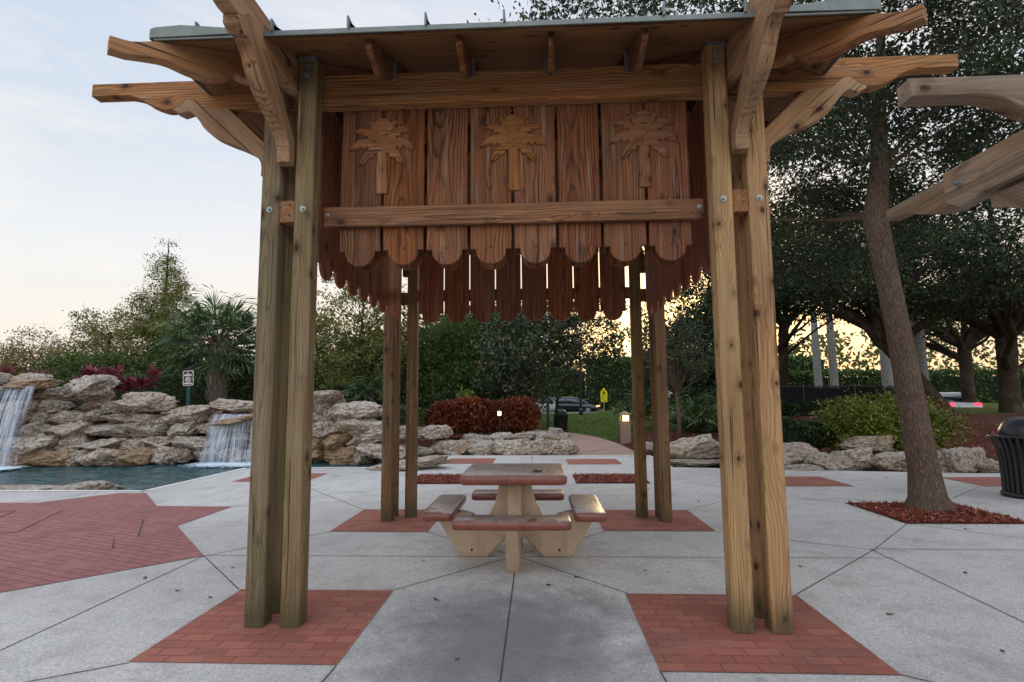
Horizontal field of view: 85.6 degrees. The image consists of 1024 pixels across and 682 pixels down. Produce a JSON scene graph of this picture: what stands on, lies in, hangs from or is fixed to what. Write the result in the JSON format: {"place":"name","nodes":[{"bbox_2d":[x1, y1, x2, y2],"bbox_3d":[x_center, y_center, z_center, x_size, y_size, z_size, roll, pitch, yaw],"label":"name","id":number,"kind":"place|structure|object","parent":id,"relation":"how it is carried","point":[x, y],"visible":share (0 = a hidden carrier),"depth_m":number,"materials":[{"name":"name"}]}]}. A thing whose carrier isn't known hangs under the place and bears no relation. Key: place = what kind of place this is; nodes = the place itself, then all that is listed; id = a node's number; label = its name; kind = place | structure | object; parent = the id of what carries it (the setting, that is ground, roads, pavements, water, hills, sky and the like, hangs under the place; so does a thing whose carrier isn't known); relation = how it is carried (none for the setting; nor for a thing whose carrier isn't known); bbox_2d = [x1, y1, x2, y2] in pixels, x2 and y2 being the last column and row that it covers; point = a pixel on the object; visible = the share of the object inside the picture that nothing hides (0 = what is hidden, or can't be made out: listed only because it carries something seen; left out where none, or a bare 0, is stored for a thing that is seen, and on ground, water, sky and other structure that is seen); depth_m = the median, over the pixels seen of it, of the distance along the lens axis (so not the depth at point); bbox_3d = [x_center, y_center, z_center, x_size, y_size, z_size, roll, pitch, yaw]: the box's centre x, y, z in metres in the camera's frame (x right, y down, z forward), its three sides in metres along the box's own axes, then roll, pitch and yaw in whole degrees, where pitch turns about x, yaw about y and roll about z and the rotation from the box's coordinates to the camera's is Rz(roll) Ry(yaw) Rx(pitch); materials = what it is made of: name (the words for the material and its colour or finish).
{"place":"outdoors","nodes":[
{"label":"outdoors","id":0,"kind":"place"},
{"bbox_2d":[0,460,381,489],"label":"water","id":1,"kind":"structure","parent":0,"point":[142,477],"depth_m":12.61,"materials":[{"name":"teal liquid"}]},
{"bbox_2d":[0,448,54,468],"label":"boulder","id":2,"kind":"object","parent":1,"relation":"in","point":[14,459],"visible":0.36,"depth_m":13.93,"materials":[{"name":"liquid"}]},
{"bbox_2d":[0,434,60,455],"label":"boulder","id":3,"kind":"object","parent":2,"relation":"on","point":[22,445],"visible":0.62,"depth_m":14.03,"materials":[{"name":"stone"}]},
{"bbox_2d":[17,422,58,436],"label":"boulder","id":4,"kind":"object","parent":3,"relation":"on","point":[31,429],"visible":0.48,"depth_m":14.47,"materials":[{"name":"stone"}]},
{"bbox_2d":[29,411,57,424],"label":"boulder","id":5,"kind":"object","parent":4,"relation":"on","point":[43,417],"visible":0.51,"depth_m":14.81,"materials":[{"name":"stone"}]},
{"bbox_2d":[35,399,76,412],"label":"boulder","id":6,"kind":"object","parent":5,"relation":"on","point":[50,406],"visible":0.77,"depth_m":14.91,"materials":[{"name":"stone"}]},
{"bbox_2d":[28,387,84,401],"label":"boulder","id":7,"kind":"object","parent":6,"relation":"on","point":[63,393],"visible":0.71,"depth_m":15.31,"materials":[{"name":"stone"}]},
{"bbox_2d":[0,378,64,391],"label":"boulder","id":8,"kind":"object","parent":7,"relation":"on","point":[25,384],"visible":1,"depth_m":14.45,"materials":[{"name":"stone"}]},
{"bbox_2d":[26,450,72,466],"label":"boulder","id":9,"kind":"object","parent":1,"relation":"in","point":[49,458],"visible":0.62,"depth_m":14.09,"materials":[{"name":"stone"}]},
{"bbox_2d":[53,435,96,451],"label":"boulder","id":10,"kind":"object","parent":9,"relation":"on","point":[65,444],"visible":0.59,"depth_m":14.55,"materials":[{"name":"stone"}]},
{"bbox_2d":[42,420,93,437],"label":"boulder","id":11,"kind":"object","parent":10,"relation":"on","point":[71,429],"visible":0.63,"depth_m":14.63,"materials":[{"name":"stone"}]},
{"bbox_2d":[84,409,111,422],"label":"boulder","id":12,"kind":"object","parent":11,"relation":"on","point":[92,415],"visible":0.71,"depth_m":14.85,"materials":[{"name":"stone"}]},
{"bbox_2d":[78,400,106,410],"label":"boulder","id":13,"kind":"object","parent":12,"relation":"on","point":[93,405],"visible":0.45,"depth_m":15.23,"materials":[{"name":"stone"}]},
{"bbox_2d":[84,390,115,402],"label":"boulder","id":14,"kind":"object","parent":13,"relation":"on","point":[109,396],"visible":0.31,"depth_m":15.66,"materials":[{"name":"stone"}]},
{"bbox_2d":[62,374,120,395],"bbox_3d":[-11.494,1.211,15.225,1.278,0.582,1.132,-2,-3,13],"label":"boulder","id":15,"kind":"object","parent":14,"relation":"on","point":[93,385],"visible":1,"depth_m":14.87,"materials":[{"name":"stone"}]},
{"bbox_2d":[50,480,123,489],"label":"boulder","id":16,"kind":"object","parent":1,"relation":"in","point":[96,485],"visible":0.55,"depth_m":9.79,"materials":[{"name":"stone"}]},
{"bbox_2d":[74,448,128,465],"bbox_3d":[-10.482,3.020,14.464,1.399,0.517,1.304,5,-5,0],"label":"boulder","id":17,"kind":"object","parent":1,"relation":"in","point":[102,456],"visible":0.73,"depth_m":14.02,"materials":[{"name":"stone"}]},
{"bbox_2d":[71,437,130,449],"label":"boulder","id":18,"kind":"object","parent":17,"relation":"on","point":[113,442],"visible":0.61,"depth_m":14.45,"materials":[{"name":"stone"}]},
{"bbox_2d":[82,423,136,437],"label":"boulder","id":19,"kind":"object","parent":18,"relation":"on","point":[110,429],"visible":0.68,"depth_m":14.70,"materials":[{"name":"stone"}]},
{"bbox_2d":[116,446,156,465],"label":"boulder","id":20,"kind":"object","parent":1,"relation":"in","point":[140,456],"visible":0.77,"depth_m":14.11,"materials":[{"name":"stone"}]},
{"bbox_2d":[192,448,223,461],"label":"boulder","id":21,"kind":"object","parent":1,"relation":"in","point":[202,455],"visible":0.76,"depth_m":14.53,"materials":[{"name":"liquid"}]},
{"bbox_2d":[169,435,215,449],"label":"boulder","id":22,"kind":"object","parent":21,"relation":"on","point":[197,442],"visible":0.7,"depth_m":14.53,"materials":[{"name":"stone"}]},
{"bbox_2d":[166,421,198,436],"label":"boulder","id":23,"kind":"object","parent":22,"relation":"on","point":[183,429],"visible":0.78,"depth_m":14.76,"materials":[{"name":"stone"}]},
{"bbox_2d":[150,413,183,425],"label":"boulder","id":24,"kind":"object","parent":23,"relation":"on","point":[170,419],"visible":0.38,"depth_m":14.84,"materials":[{"name":"stone"}]},
{"bbox_2d":[113,392,178,411],"bbox_3d":[-9.962,1.674,15.159,1.542,0.561,1.276,-1,-6,2],"label":"boulder","id":25,"kind":"object","parent":24,"relation":"on","point":[146,401],"visible":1,"depth_m":14.78,"materials":[{"name":"stone"}]},
{"bbox_2d":[322,445,376,464],"bbox_3d":[-4.398,3.046,14.679,1.543,0.517,0.906,-5,-13,23],"label":"boulder","id":26,"kind":"object","parent":1,"relation":"in","point":[342,455],"visible":0.56,"depth_m":14.27,"materials":[{"name":"stone"}]},
{"bbox_2d":[345,436,361,445],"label":"boulder","id":27,"kind":"object","parent":26,"relation":"on","point":[353,441],"visible":0.36,"depth_m":14.34,"materials":[{"name":"stone"}]},
{"bbox_2d":[335,417,381,437],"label":"boulder","id":28,"kind":"object","parent":27,"relation":"on","point":[352,427],"visible":0.63,"depth_m":14.45,"materials":[{"name":"stone"}]},
{"bbox_2d":[327,401,381,418],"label":"boulder","id":29,"kind":"object","parent":28,"relation":"on","point":[359,409],"visible":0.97,"depth_m":14.63,"materials":[{"name":"stone"}]},
{"bbox_2d":[0,455,1023,681],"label":"plaza","id":30,"kind":"structure","parent":0,"point":[564,626],"depth_m":4.41,"materials":[{"name":"concrete"}]},
{"bbox_2d":[0,493,231,591],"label":"brick paving","id":31,"kind":"structure","parent":30,"relation":"on","point":[73,538],"depth_m":6.17,"materials":[{"name":"red brick"}]},
{"bbox_2d":[130,589,392,664],"bbox_3d":[-1.584,1.917,3.792,1.230,0.001,1.235,-1,-6,3],"label":"brick pad","id":32,"kind":"object","parent":30,"relation":"on","point":[330,629],"visible":0.8,"depth_m":3.55,"materials":[{"name":"red brick"}]},
{"bbox_2d":[0,455,671,490],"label":"pool coping","id":33,"kind":"object","parent":30,"relation":"on","point":[650,456],"visible":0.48,"depth_m":11.89,"materials":[{"name":"grey concrete"}]},
{"bbox_2d":[331,509,434,531],"bbox_3d":[-1.506,2.255,6.981,1.140,0.001,1.290,-1,-6,3],"label":"brick pad","id":34,"kind":"object","parent":30,"relation":"on","point":[366,520],"visible":0.8,"depth_m":6.74,"materials":[{"name":"red brick"}]},
{"bbox_2d":[1,459,1023,681],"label":"paving joint","id":35,"kind":"object","parent":30,"relation":"on","point":[548,566],"visible":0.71,"depth_m":4.63,"materials":[{"name":"grey concrete"}]},
{"bbox_2d":[421,463,606,572],"bbox_3d":[0.034,1.663,5.374,1.660,0.825,1.660,-1,-6,3],"label":"picnic table","id":36,"kind":"object","parent":30,"relation":"on","point":[514,517],"visible":1,"depth_m":5.26,"materials":[{"name":"beige concrete"}]},
{"bbox_2d":[92,0,958,633],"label":"wooden pavilion","id":37,"kind":"structure","parent":30,"relation":"on","point":[490,168],"depth_m":4.07,"materials":[{"name":"brown wood"}]},
{"bbox_2d":[600,510,714,530],"bbox_3d":[1.702,2.218,6.866,1.260,0.001,1.200,-1,-6,3],"label":"brick pad","id":38,"kind":"object","parent":30,"relation":"on","point":[620,520],"visible":0.8,"depth_m":6.68,"materials":[{"name":"red brick"}]},
{"bbox_2d":[417,473,1022,522],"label":"mulch chips","id":39,"kind":"object","parent":30,"relation":"on","point":[895,511],"visible":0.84,"depth_m":7.25,"materials":[{"name":"red wood"}]},
{"bbox_2d":[626,593,900,674],"bbox_3d":[1.491,1.876,3.626,1.290,0.001,1.230,-1,-6,3],"label":"brick pad","id":40,"kind":"object","parent":30,"relation":"on","point":[688,633],"visible":0.8,"depth_m":3.39,"materials":[{"name":"red brick"}]},
{"bbox_2d":[785,476,852,485],"bbox_3d":[5.188,2.516,9.929,1.250,0.001,1.180,-1,-6,3],"label":"brick pad","id":41,"kind":"object","parent":30,"relation":"on","point":[804,481],"visible":0.6,"depth_m":9.85,"materials":[{"name":"red brick"}]},
{"bbox_2d":[847,503,1023,523],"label":"mulch bed","id":42,"kind":"object","parent":30,"relation":"on","point":[938,522],"visible":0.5,"depth_m":6.82,"materials":[{"name":"red wood"}]},
{"bbox_2d":[466,0,1023,512],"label":"oak tree","id":43,"kind":"object","parent":42,"relation":"on","point":[870,122],"visible":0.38,"depth_m":8.08,"materials":[{"name":"green plant"}]},
{"bbox_2d":[886,75,1023,220],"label":"wooden pergola","id":44,"kind":"object","parent":30,"relation":"on","point":[995,173],"visible":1,"depth_m":2.50,"materials":[{"name":"brown wood"}]},
{"bbox_2d":[986,417,1023,499],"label":"trash can","id":45,"kind":"object","parent":30,"relation":"on","point":[1009,438],"visible":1,"depth_m":8.20,"materials":[{"name":"black paint"}]},
{"bbox_2d":[0,0,1023,376],"label":"sky","id":46,"kind":"structure","parent":0,"point":[89,187],"materials":[{"name":"white"}]},
{"bbox_2d":[8,403,1023,472],"bbox_3d":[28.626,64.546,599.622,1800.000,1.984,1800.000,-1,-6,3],"label":"ground","id":47,"kind":"structure","parent":0,"point":[991,415],"depth_m":18.62,"materials":[{"name":"brown soil"}]},
{"bbox_2d":[0,323,70,390],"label":"bushy tree","id":48,"kind":"object","parent":47,"relation":"on","point":[20,357],"visible":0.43,"depth_m":32.84,"materials":[{"name":"green plant"}]},
{"bbox_2d":[12,345,160,407],"bbox_3d":[-21.633,2.078,28.562,7.390,3.946,6.520,-1,-6,3],"label":"hedge","id":49,"kind":"object","parent":47,"relation":"on","point":[69,363],"visible":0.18,"depth_m":27.85,"materials":[{"name":"green plant"}]},
{"bbox_2d":[42,303,156,374],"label":"bald cypress tree","id":50,"kind":"object","parent":47,"relation":"on","point":[97,333],"visible":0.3,"depth_m":32.03,"materials":[{"name":"green plant"}]},
{"bbox_2d":[119,363,165,391],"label":"ti plant","id":51,"kind":"object","parent":47,"relation":"on","point":[149,379],"visible":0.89,"depth_m":17.75,"materials":[{"name":"red plant"}]},
{"bbox_2d":[93,236,209,370],"bbox_3d":[-21.490,-1.174,33.382,6.916,10.495,5.579,-1,-6,3],"label":"cypress tree","id":52,"kind":"object","parent":47,"relation":"on","point":[167,298],"visible":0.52,"depth_m":32.75,"materials":[{"name":"green plant"}]},
{"bbox_2d":[59,372,253,409],"bbox_3d":[-12.079,1.912,20.471,9.458,1.548,1.533,-1,-6,3],"label":"clipped hedge","id":53,"kind":"object","parent":47,"relation":"on","point":[241,389],"visible":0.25,"depth_m":20.01,"materials":[{"name":"green plant"}]},
{"bbox_2d":[129,320,254,379],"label":"broadleaf tree","id":54,"kind":"object","parent":47,"relation":"on","point":[158,352],"visible":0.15,"depth_m":29.27,"materials":[{"name":"green plant"}]},
{"bbox_2d":[142,284,256,408],"bbox_3d":[-10.068,0.380,18.806,4.255,4.353,4.326,-4,-7,30],"label":"sabal palm","id":55,"kind":"object","parent":47,"relation":"on","point":[216,349],"visible":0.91,"depth_m":18.46,"materials":[{"name":"green plant"}]},
{"bbox_2d":[236,304,356,388],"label":"broadleaf tree","id":56,"kind":"object","parent":47,"relation":"on","point":[321,351],"visible":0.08,"depth_m":30.80,"materials":[{"name":"green plant"}]},
{"bbox_2d":[314,340,406,389],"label":"podocarpus tree","id":57,"kind":"object","parent":47,"relation":"on","point":[372,366],"visible":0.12,"depth_m":29.40,"materials":[{"name":"green plant"}]},
{"bbox_2d":[341,369,382,402],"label":"palmetto palm","id":58,"kind":"object","parent":47,"relation":"on","point":[373,386],"visible":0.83,"depth_m":20.65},
{"bbox_2d":[314,264,423,388],"bbox_3d":[-7.244,-0.345,25.757,5.544,7.838,4.806,-3,-7,22],"label":"slender tree","id":59,"kind":"object","parent":47,"relation":"on","point":[360,347],"visible":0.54,"depth_m":25.44,"materials":[{"name":"green plant"}]},
{"bbox_2d":[377,318,464,408],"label":"podocarpus tree","id":60,"kind":"object","parent":47,"relation":"on","point":[403,375],"visible":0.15,"depth_m":27.36,"materials":[{"name":"green plant"}]},
{"bbox_2d":[430,439,469,454],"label":"boulder","id":61,"kind":"object","parent":47,"relation":"on","point":[449,447],"visible":0.77,"depth_m":15.19,"materials":[{"name":"stone"}]},
{"bbox_2d":[315,365,586,411],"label":"tall hedge","id":62,"kind":"object","parent":47,"relation":"on","point":[571,389],"visible":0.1,"depth_m":59.13,"materials":[{"name":"green plant"}]},
{"bbox_2d":[418,304,524,409],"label":"podocarpus tree","id":63,"kind":"object","parent":47,"relation":"on","point":[463,334],"visible":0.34,"depth_m":25.43,"materials":[{"name":"green plant"}]},
{"bbox_2d":[428,386,515,428],"bbox_3d":[-1.504,2.714,22.199,3.740,1.970,2.508,-1,-6,3],"label":"dark bush","id":64,"kind":"object","parent":47,"relation":"on","point":[449,395],"visible":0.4,"depth_m":21.55,"materials":[{"name":"green plant"}]},
{"bbox_2d":[423,395,541,435],"bbox_3d":[-0.948,2.385,17.459,3.840,1.386,1.731,-1,-6,3],"label":"croton hedge","id":65,"kind":"object","parent":47,"relation":"on","point":[524,414],"visible":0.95,"depth_m":16.89,"materials":[{"name":"red plant"}]},
{"bbox_2d":[469,300,599,430],"bbox_3d":[0.812,0.658,21.812,5.343,5.884,4.164,-1,-6,3],"label":"magnolia tree","id":66,"kind":"object","parent":47,"relation":"on","point":[513,359],"visible":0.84,"depth_m":21.42,"materials":[{"name":"green plant"}]},
{"bbox_2d":[540,299,629,425],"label":"magnolia tree","id":67,"kind":"object","parent":47,"relation":"on","point":[604,345],"visible":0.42,"depth_m":27.91,"materials":[{"name":"green plant"}]},
{"bbox_2d":[628,298,715,439],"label":"tree","id":68,"kind":"object","parent":47,"relation":"on","point":[675,382],"visible":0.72,"depth_m":15.80,"materials":[{"name":"green plant"}]},
{"bbox_2d":[668,392,717,431],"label":"palmetto palm","id":69,"kind":"object","parent":47,"relation":"on","point":[703,410],"visible":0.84,"depth_m":17.27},
{"bbox_2d":[668,385,717,432],"bbox_3d":[7.198,2.391,19.201,3.669,2.023,2.266,-1,-6,3],"label":"dark bush","id":70,"kind":"object","parent":47,"relation":"on","point":[696,391],"visible":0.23,"depth_m":18.96,"materials":[{"name":"green plant"}]},
{"bbox_2d":[670,433,719,458],"bbox_3d":[4.541,2.702,13.896,1.749,0.621,1.043,-7,-10,-4],"label":"boulder","id":71,"kind":"object","parent":47,"relation":"on","point":[704,446],"visible":0.78,"depth_m":13.57,"materials":[{"name":"stone"}]},
{"bbox_2d":[581,353,826,410],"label":"tall hedge","id":72,"kind":"object","parent":47,"relation":"on","point":[615,380],"visible":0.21,"depth_m":57.52,"materials":[{"name":"green plant"}]},
{"bbox_2d":[419,421,998,460],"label":"mulch chips","id":73,"kind":"object","parent":47,"relation":"on","point":[689,434],"visible":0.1,"depth_m":15.68,"materials":[{"name":"brown wood"}]},
{"bbox_2d":[839,435,895,450],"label":"boulder","id":74,"kind":"object","parent":73,"relation":"on","point":[863,441],"visible":0.81,"depth_m":12.32,"materials":[{"name":"stone"}]},
{"bbox_2d":[643,281,777,400],"bbox_3d":[7.411,0.606,20.849,5.202,5.677,4.100,-1,-6,3],"label":"broadleaf tree","id":75,"kind":"object","parent":47,"relation":"on","point":[709,330],"visible":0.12,"depth_m":20.43,"materials":[{"name":"green plant"}]},
{"bbox_2d":[477,309,1023,408],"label":"wood","id":76,"kind":"object","parent":47,"relation":"on","point":[857,362],"visible":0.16,"depth_m":73.69,"materials":[{"name":"green plant"}]},
{"bbox_2d":[665,166,870,329],"bbox_3d":[10.511,-1.999,23.110,8.661,11.365,8.012,-2,-6,16],"label":"oak tree","id":77,"kind":"object","parent":47,"relation":"on","point":[702,290],"visible":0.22,"depth_m":21.99,"materials":[{"name":"green plant"}]},
{"bbox_2d":[673,196,926,387],"bbox_3d":[13.972,-1.659,28.625,11.739,11.568,10.381,-1,-6,3],"label":"oak tree","id":78,"kind":"object","parent":47,"relation":"on","point":[784,338],"visible":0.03,"depth_m":27.98,"materials":[{"name":"green plant"}]},
{"bbox_2d":[781,414,835,449],"bbox_3d":[6.820,2.225,13.653,1.985,0.940,1.785,-1,-6,3],"label":"dark bush","id":79,"kind":"object","parent":47,"relation":"on","point":[796,430],"visible":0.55,"depth_m":13.11,"materials":[{"name":"green plant"}]},
{"bbox_2d":[781,398,854,416],"bbox_3d":[10.904,2.736,20.591,3.918,1.253,2.347,-1,-6,3],"label":"dark bush","id":80,"kind":"object","parent":47,"relation":"on","point":[792,409],"visible":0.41,"depth_m":19.96,"materials":[{"name":"green plant"}]},
{"bbox_2d":[791,284,852,387],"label":"royal palm","id":81,"kind":"object","parent":47,"relation":"on","point":[832,364],"visible":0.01,"depth_m":39.24,"materials":[{"name":"grey plant"}]},
{"bbox_2d":[809,280,853,387],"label":"royal palm","id":82,"kind":"object","parent":47,"relation":"on","point":[817,370],"depth_m":38.91,"materials":[{"name":"grey plant"}]},
{"bbox_2d":[780,383,895,404],"bbox_3d":[13.452,2.585,23.407,6.712,1.590,0.097,0,-6,-1],"label":"fence","id":83,"kind":"object","parent":47,"relation":"on","point":[801,394],"visible":0.27,"depth_m":23.44,"materials":[{"name":"black paint"}]},
{"bbox_2d":[830,447,872,470],"bbox_3d":[7.350,2.553,11.906,1.020,0.463,0.767,-8,-13,-4],"label":"boulder","id":84,"kind":"object","parent":47,"relation":"on","point":[861,457],"visible":0.56,"depth_m":11.67,"materials":[{"name":"stone"}]},
{"bbox_2d":[713,366,1023,402],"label":"tall hedge","id":85,"kind":"object","parent":47,"relation":"on","point":[986,384],"visible":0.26,"depth_m":43.08,"materials":[{"name":"green plant"}]},
{"bbox_2d":[871,451,906,471],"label":"boulder","id":86,"kind":"object","parent":47,"relation":"on","point":[888,461],"visible":0.73,"depth_m":11.44,"materials":[{"name":"stone"}]},
{"bbox_2d":[770,142,1023,412],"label":"oak tree","id":87,"kind":"object","parent":47,"relation":"on","point":[871,323],"visible":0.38,"depth_m":20.16,"materials":[{"name":"green plant"}]},
{"bbox_2d":[808,381,994,453],"bbox_3d":[8.950,1.899,13.289,3.677,1.886,2.558,-1,-6,3],"label":"yellow bush","id":88,"kind":"object","parent":47,"relation":"on","point":[862,417],"visible":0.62,"depth_m":12.75,"materials":[{"name":"green plant"}]},
{"bbox_2d":[861,215,979,379],"bbox_3d":[20.107,-1.092,27.402,5.900,10.044,5.941,-1,-6,3],"label":"royal palm","id":89,"kind":"object","parent":47,"relation":"on","point":[919,342],"visible":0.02,"depth_m":27.00,"materials":[{"name":"grey plant"}]},
{"bbox_2d":[835,176,1023,412],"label":"oak tree","id":90,"kind":"object","parent":47,"relation":"on","point":[1003,331],"visible":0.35,"depth_m":20.86,"materials":[{"name":"green plant"}]},
{"bbox_2d":[838,209,1023,402],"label":"oak tree","id":91,"kind":"object","parent":47,"relation":"on","point":[965,342],"visible":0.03,"depth_m":28.82,"materials":[{"name":"green plant"}]},
{"bbox_2d":[940,446,986,472],"bbox_3d":[9.102,2.396,11.150,0.809,0.508,0.501,-6,-7,-9],"label":"boulder","id":92,"kind":"object","parent":47,"relation":"on","point":[962,460],"visible":0.92,"depth_m":10.96,"materials":[{"name":"stone"}]},
{"bbox_2d":[498,428,633,454],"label":"path","id":93,"kind":"structure","parent":0,"point":[589,445],"depth_m":17.41,"materials":[{"name":"grey concrete"}]},
{"bbox_2d":[672,466,719,467],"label":"water","id":94,"kind":"structure","parent":0,"point":[701,467],"depth_m":13.12,"materials":[{"name":"teal liquid"}]},
{"bbox_2d":[784,458,794,465],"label":"boulder","id":95,"kind":"object","parent":94,"relation":"on","point":[787,462],"visible":0.12,"depth_m":11.86,"materials":[{"name":"stone"}]},
{"bbox_2d":[783,442,818,463],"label":"boulder","id":96,"kind":"object","parent":95,"relation":"on","point":[798,452],"visible":0.3,"depth_m":12.11,"materials":[{"name":"stone"}]},
{"bbox_2d":[803,452,856,470],"bbox_3d":[6.737,2.604,11.819,0.920,0.424,0.660,3,-6,3],"label":"boulder","id":97,"kind":"object","parent":94,"relation":"on","point":[827,461],"visible":0.73,"depth_m":11.61,"materials":[{"name":"stone"}]},
{"bbox_2d":[468,410,982,441],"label":"lawn grass","id":98,"kind":"structure","parent":0,"point":[599,414],"depth_m":27.64,"materials":[{"name":"green plant"}]},
{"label":"boulder","id":99,"kind":"object","parent":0,"visible":0},
{"bbox_2d":[0,427,20,437],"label":"boulder","id":100,"kind":"object","parent":99,"relation":"on","point":[4,432],"visible":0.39,"depth_m":14.43,"materials":[{"name":"liquid"}]},
{"bbox_2d":[0,410,35,427],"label":"boulder","id":101,"kind":"object","parent":100,"relation":"on","point":[22,420],"visible":0.48,"depth_m":14.61,"materials":[{"name":"stone"}]},
{"bbox_2d":[0,399,40,417],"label":"boulder","id":102,"kind":"object","parent":101,"relation":"on","point":[21,409],"visible":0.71,"depth_m":14.63,"materials":[{"name":"stone"}]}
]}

